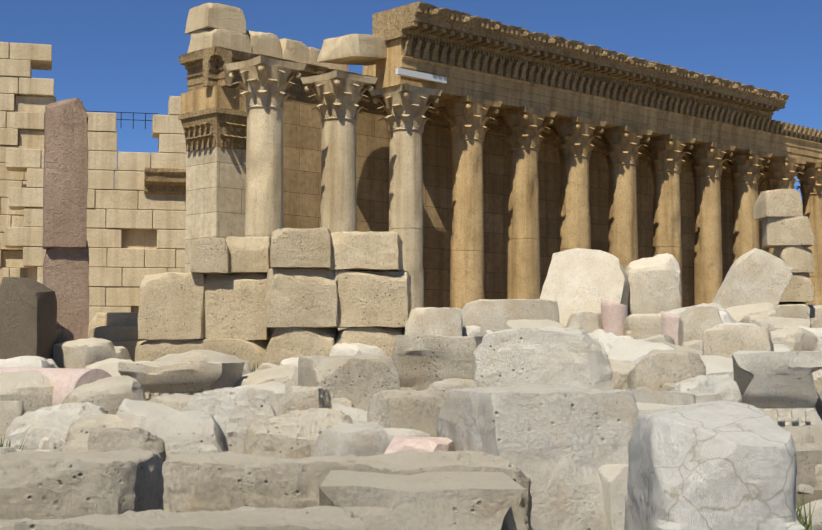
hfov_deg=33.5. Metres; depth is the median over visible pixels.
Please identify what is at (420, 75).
steel beam
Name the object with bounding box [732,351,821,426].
cornice fragment
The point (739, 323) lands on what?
rock
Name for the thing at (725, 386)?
rock
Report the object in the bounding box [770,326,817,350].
rubble
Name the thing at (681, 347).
rubble
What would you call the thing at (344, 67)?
attic block
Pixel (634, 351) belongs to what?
rubble
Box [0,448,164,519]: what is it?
block
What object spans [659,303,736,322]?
rubble
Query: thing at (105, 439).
rock
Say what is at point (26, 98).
tower wall
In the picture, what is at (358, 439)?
rock
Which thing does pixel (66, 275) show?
pier
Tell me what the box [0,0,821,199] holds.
sky
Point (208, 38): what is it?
attic block
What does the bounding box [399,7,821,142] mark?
entablature brackets
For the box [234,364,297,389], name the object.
rubble
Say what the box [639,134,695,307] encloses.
temple column
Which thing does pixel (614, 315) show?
pink drum
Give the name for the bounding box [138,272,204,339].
wall block
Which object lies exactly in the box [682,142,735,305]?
temple column
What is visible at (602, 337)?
stone block
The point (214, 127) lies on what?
anta capital
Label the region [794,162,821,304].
temple column
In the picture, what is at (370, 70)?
pteron ceiling
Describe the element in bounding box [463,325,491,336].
rubble
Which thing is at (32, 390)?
rubble
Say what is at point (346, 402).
rubble
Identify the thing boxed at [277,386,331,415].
rock
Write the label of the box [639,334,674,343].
rubble
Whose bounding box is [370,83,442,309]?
temple column
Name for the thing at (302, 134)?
cella wall
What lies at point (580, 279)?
tilted block
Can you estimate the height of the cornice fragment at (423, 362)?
1.564 m
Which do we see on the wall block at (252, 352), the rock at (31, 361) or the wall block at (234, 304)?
the wall block at (234, 304)
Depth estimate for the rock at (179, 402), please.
17.06 m
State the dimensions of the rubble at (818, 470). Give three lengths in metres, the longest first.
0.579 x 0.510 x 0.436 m
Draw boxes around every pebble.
[796,484,813,493]
[796,499,821,521]
[798,512,821,529]
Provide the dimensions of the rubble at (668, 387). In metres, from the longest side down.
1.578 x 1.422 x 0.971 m
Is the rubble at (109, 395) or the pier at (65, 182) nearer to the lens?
the rubble at (109, 395)
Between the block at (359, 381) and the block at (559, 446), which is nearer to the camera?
the block at (559, 446)
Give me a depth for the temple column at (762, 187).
99.33 m
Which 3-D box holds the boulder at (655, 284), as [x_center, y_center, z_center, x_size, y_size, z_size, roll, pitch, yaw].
[6.919,1.011,39.218,1.619,2.724,1.290,0,-4,2]
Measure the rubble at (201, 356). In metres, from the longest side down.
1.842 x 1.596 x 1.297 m
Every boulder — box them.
[473,326,612,390]
[624,400,804,529]
[626,253,681,315]
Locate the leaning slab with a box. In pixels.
[712,248,792,309]
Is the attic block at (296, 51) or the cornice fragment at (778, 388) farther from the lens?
the attic block at (296, 51)
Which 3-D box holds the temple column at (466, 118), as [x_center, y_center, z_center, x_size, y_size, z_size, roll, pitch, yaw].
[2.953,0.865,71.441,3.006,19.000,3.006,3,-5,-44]
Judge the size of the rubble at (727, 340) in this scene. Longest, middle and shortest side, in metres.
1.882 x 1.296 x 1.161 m
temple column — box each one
[225,55,305,328]
[301,70,376,330]
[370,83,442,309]
[432,95,501,308]
[489,106,556,298]
[543,116,606,251]
[593,125,652,269]
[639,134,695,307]
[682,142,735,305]
[722,149,772,262]
[758,169,768,252]
[761,156,806,253]
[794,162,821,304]
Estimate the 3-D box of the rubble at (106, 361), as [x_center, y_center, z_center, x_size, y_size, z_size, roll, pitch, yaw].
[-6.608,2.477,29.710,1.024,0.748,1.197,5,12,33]
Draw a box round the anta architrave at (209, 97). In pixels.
[180,86,245,113]
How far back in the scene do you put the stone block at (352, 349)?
32.79 m
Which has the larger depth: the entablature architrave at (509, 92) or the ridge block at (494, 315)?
the entablature architrave at (509, 92)
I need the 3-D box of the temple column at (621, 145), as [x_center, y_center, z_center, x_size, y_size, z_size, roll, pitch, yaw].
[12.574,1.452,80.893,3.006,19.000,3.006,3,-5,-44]
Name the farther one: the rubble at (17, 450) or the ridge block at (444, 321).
the ridge block at (444, 321)
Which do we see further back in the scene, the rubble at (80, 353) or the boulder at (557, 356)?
the rubble at (80, 353)
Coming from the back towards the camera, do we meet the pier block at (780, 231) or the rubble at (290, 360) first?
the pier block at (780, 231)
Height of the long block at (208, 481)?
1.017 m
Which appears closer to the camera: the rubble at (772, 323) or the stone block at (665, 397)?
the stone block at (665, 397)
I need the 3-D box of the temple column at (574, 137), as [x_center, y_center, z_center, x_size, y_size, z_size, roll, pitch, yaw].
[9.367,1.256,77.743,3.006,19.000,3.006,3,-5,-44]
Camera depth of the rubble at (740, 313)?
37.22 m
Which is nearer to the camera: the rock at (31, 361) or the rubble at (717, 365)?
the rubble at (717, 365)
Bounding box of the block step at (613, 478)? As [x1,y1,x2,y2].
[598,464,627,529]
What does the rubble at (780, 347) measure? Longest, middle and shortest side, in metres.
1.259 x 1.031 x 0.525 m
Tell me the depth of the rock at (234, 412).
16.43 m
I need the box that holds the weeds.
[0,342,816,529]
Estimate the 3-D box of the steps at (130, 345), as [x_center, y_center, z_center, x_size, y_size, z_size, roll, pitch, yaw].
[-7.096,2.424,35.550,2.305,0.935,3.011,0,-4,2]
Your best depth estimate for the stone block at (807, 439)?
14.96 m
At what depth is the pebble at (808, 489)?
14.62 m
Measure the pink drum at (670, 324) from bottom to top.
1.208 m
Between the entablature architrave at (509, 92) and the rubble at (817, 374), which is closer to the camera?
the rubble at (817, 374)
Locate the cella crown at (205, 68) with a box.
[178,46,729,171]
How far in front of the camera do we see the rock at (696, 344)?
29.80 m
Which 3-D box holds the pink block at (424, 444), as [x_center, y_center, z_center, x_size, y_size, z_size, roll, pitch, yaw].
[0.082,2.081,13.056,0.612,0.862,0.495,-1,-4,19]
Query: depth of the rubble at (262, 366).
26.11 m
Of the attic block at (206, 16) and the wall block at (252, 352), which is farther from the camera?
the attic block at (206, 16)
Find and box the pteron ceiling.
[363,64,375,76]
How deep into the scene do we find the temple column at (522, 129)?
74.17 m
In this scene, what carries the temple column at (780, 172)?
on the podium
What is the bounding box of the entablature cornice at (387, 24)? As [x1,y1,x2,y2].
[372,1,788,118]
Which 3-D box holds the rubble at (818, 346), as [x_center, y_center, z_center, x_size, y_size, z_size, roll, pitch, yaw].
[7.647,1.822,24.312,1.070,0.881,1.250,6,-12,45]
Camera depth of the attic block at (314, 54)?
70.73 m
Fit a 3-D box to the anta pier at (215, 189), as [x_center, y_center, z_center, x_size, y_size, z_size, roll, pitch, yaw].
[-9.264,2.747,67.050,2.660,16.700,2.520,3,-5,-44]
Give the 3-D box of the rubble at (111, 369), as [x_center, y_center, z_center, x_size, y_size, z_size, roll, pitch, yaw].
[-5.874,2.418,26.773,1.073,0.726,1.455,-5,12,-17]
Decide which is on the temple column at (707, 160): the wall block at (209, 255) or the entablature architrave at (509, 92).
the entablature architrave at (509, 92)
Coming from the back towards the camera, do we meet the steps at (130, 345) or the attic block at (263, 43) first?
the attic block at (263, 43)
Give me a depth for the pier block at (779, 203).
41.71 m
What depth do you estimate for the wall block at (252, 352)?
33.54 m
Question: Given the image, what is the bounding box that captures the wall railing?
[86,111,157,128]
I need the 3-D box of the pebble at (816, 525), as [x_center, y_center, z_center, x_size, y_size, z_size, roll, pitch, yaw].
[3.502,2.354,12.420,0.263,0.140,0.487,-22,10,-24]
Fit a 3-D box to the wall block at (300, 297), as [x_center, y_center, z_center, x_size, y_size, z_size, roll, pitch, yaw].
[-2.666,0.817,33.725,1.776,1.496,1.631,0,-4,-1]
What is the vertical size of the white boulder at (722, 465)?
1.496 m
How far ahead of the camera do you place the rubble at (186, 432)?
15.02 m
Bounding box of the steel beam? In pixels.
[395,68,446,83]
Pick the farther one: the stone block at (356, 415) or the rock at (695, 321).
the rock at (695, 321)
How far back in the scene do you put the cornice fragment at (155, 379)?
22.86 m
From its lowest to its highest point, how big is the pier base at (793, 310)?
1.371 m
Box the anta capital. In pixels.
[178,107,246,151]
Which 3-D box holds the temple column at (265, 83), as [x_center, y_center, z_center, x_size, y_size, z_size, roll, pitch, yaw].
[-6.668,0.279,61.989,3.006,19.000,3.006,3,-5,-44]
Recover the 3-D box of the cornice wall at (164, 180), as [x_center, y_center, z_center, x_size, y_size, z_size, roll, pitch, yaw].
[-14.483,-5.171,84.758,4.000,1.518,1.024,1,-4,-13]
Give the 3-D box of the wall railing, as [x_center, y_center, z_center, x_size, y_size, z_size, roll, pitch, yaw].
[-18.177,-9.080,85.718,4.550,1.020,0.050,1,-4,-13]
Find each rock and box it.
[88,427,164,461]
[148,393,195,411]
[181,387,275,453]
[243,408,352,458]
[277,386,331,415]
[316,421,390,456]
[367,390,444,436]
[425,378,474,399]
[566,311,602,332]
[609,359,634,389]
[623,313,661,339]
[628,349,705,390]
[671,374,741,402]
[678,305,722,345]
[681,340,702,351]
[712,322,756,327]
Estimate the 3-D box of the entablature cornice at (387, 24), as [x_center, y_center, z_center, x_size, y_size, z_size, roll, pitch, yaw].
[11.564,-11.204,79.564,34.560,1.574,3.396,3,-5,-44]
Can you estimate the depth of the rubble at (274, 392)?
20.30 m
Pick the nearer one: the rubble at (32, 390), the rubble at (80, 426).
the rubble at (80, 426)
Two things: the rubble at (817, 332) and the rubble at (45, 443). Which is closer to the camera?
the rubble at (45, 443)
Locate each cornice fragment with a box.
[118,361,243,400]
[319,470,524,529]
[392,335,482,390]
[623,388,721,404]
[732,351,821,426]
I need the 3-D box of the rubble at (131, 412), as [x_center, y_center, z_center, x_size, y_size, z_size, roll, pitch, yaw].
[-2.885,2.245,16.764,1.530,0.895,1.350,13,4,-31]
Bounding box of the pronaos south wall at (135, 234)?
[4,96,185,334]
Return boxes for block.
[0,401,24,441]
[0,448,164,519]
[0,505,367,529]
[135,339,269,370]
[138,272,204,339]
[162,449,531,529]
[185,3,245,34]
[187,28,251,52]
[190,238,232,274]
[203,273,274,339]
[226,236,271,273]
[246,30,281,58]
[264,268,337,327]
[265,327,337,364]
[270,227,331,268]
[279,38,310,63]
[298,355,399,410]
[308,47,330,67]
[328,231,403,270]
[331,63,348,70]
[335,270,411,327]
[335,326,404,356]
[384,436,454,453]
[405,307,462,335]
[436,384,638,529]
[462,299,559,331]
[505,319,564,328]
[540,248,629,327]
[753,189,802,219]
[762,216,813,247]
[772,245,813,272]
[780,273,813,302]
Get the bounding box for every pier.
[42,98,87,248]
[43,240,88,343]
[185,147,245,272]
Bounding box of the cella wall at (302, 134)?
[199,99,732,307]
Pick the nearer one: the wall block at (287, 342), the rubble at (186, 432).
the rubble at (186, 432)
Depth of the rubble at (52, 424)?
16.64 m
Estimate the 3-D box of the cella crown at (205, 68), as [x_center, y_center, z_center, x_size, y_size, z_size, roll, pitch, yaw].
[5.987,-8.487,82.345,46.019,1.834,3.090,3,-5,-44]
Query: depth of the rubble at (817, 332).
30.41 m
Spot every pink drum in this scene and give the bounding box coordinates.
[601,298,627,335]
[661,311,679,344]
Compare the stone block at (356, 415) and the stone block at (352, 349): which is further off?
the stone block at (352, 349)
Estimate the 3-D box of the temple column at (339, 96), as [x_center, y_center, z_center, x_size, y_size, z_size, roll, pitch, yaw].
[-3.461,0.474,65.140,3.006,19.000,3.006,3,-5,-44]
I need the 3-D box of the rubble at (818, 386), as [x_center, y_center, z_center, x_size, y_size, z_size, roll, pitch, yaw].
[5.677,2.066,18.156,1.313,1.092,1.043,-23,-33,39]
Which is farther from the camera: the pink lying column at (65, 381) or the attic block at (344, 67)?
the attic block at (344, 67)
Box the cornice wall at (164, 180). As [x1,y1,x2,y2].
[144,168,185,194]
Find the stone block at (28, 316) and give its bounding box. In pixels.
[0,277,56,359]
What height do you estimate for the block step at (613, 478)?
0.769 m
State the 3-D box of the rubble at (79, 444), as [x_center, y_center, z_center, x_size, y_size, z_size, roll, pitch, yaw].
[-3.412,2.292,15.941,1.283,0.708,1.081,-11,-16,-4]
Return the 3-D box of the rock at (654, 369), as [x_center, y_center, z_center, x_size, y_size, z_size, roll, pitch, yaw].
[3.766,1.889,20.139,1.127,1.315,0.933,0,-4,2]
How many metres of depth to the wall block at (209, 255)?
33.51 m
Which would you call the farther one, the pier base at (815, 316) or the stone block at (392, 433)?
the pier base at (815, 316)
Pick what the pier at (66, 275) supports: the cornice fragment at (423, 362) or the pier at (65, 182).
the pier at (65, 182)
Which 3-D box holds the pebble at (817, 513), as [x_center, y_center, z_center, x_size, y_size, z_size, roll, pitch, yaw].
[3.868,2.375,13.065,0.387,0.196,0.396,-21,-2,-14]
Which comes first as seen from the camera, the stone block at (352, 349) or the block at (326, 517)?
the block at (326, 517)
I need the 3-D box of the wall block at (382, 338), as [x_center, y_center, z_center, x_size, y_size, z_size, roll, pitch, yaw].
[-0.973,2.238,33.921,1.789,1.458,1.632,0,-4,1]
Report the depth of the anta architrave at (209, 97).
66.33 m
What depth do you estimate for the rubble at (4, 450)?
13.65 m
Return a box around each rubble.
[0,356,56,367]
[0,370,53,412]
[0,402,106,450]
[0,447,16,453]
[16,449,50,451]
[18,450,75,452]
[38,437,53,450]
[53,337,115,368]
[61,425,136,452]
[62,375,144,414]
[64,414,126,444]
[85,358,132,368]
[93,363,120,375]
[114,346,130,359]
[116,399,180,424]
[132,410,228,461]
[154,350,251,374]
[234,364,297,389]
[235,381,286,415]
[255,362,278,370]
[279,357,298,365]
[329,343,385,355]
[331,397,354,407]
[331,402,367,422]
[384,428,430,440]
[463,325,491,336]
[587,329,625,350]
[606,339,674,365]
[620,336,632,339]
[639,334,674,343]
[653,342,702,354]
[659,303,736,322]
[661,377,691,390]
[699,354,733,379]
[702,324,773,357]
[719,311,730,323]
[725,302,777,322]
[739,315,811,330]
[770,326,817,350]
[773,344,792,350]
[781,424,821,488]
[783,326,821,342]
[812,350,821,379]
[813,342,821,350]
[814,376,821,419]
[814,464,821,489]
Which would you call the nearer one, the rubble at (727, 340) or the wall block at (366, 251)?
the rubble at (727, 340)
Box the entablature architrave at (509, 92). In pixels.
[376,39,821,164]
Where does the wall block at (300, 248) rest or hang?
on the wall block at (300, 297)
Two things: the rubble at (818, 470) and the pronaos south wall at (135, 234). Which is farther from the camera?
the pronaos south wall at (135, 234)
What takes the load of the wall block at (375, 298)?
on the wall block at (382, 338)
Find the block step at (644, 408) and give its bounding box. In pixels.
[636,402,683,415]
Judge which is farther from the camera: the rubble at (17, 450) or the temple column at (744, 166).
the temple column at (744, 166)
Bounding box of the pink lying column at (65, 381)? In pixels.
[0,367,111,405]
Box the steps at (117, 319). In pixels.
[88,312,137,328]
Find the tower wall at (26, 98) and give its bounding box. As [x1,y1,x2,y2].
[0,42,55,286]
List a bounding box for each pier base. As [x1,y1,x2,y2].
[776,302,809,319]
[807,305,821,327]
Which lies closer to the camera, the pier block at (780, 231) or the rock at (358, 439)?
the rock at (358, 439)
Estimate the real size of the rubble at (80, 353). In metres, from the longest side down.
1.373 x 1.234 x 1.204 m
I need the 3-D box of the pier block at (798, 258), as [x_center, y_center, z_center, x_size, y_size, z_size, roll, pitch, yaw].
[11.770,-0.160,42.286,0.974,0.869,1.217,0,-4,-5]
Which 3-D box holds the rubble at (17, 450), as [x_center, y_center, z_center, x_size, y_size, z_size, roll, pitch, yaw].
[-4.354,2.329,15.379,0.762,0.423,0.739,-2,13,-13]
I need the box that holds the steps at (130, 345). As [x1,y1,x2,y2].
[109,340,146,361]
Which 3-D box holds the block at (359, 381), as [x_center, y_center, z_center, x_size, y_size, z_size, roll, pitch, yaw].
[-0.897,1.971,19.544,1.251,1.352,1.447,1,-4,-15]
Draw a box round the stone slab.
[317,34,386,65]
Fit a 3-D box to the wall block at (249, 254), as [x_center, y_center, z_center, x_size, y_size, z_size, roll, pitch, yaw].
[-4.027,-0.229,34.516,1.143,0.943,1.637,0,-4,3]
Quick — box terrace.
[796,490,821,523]

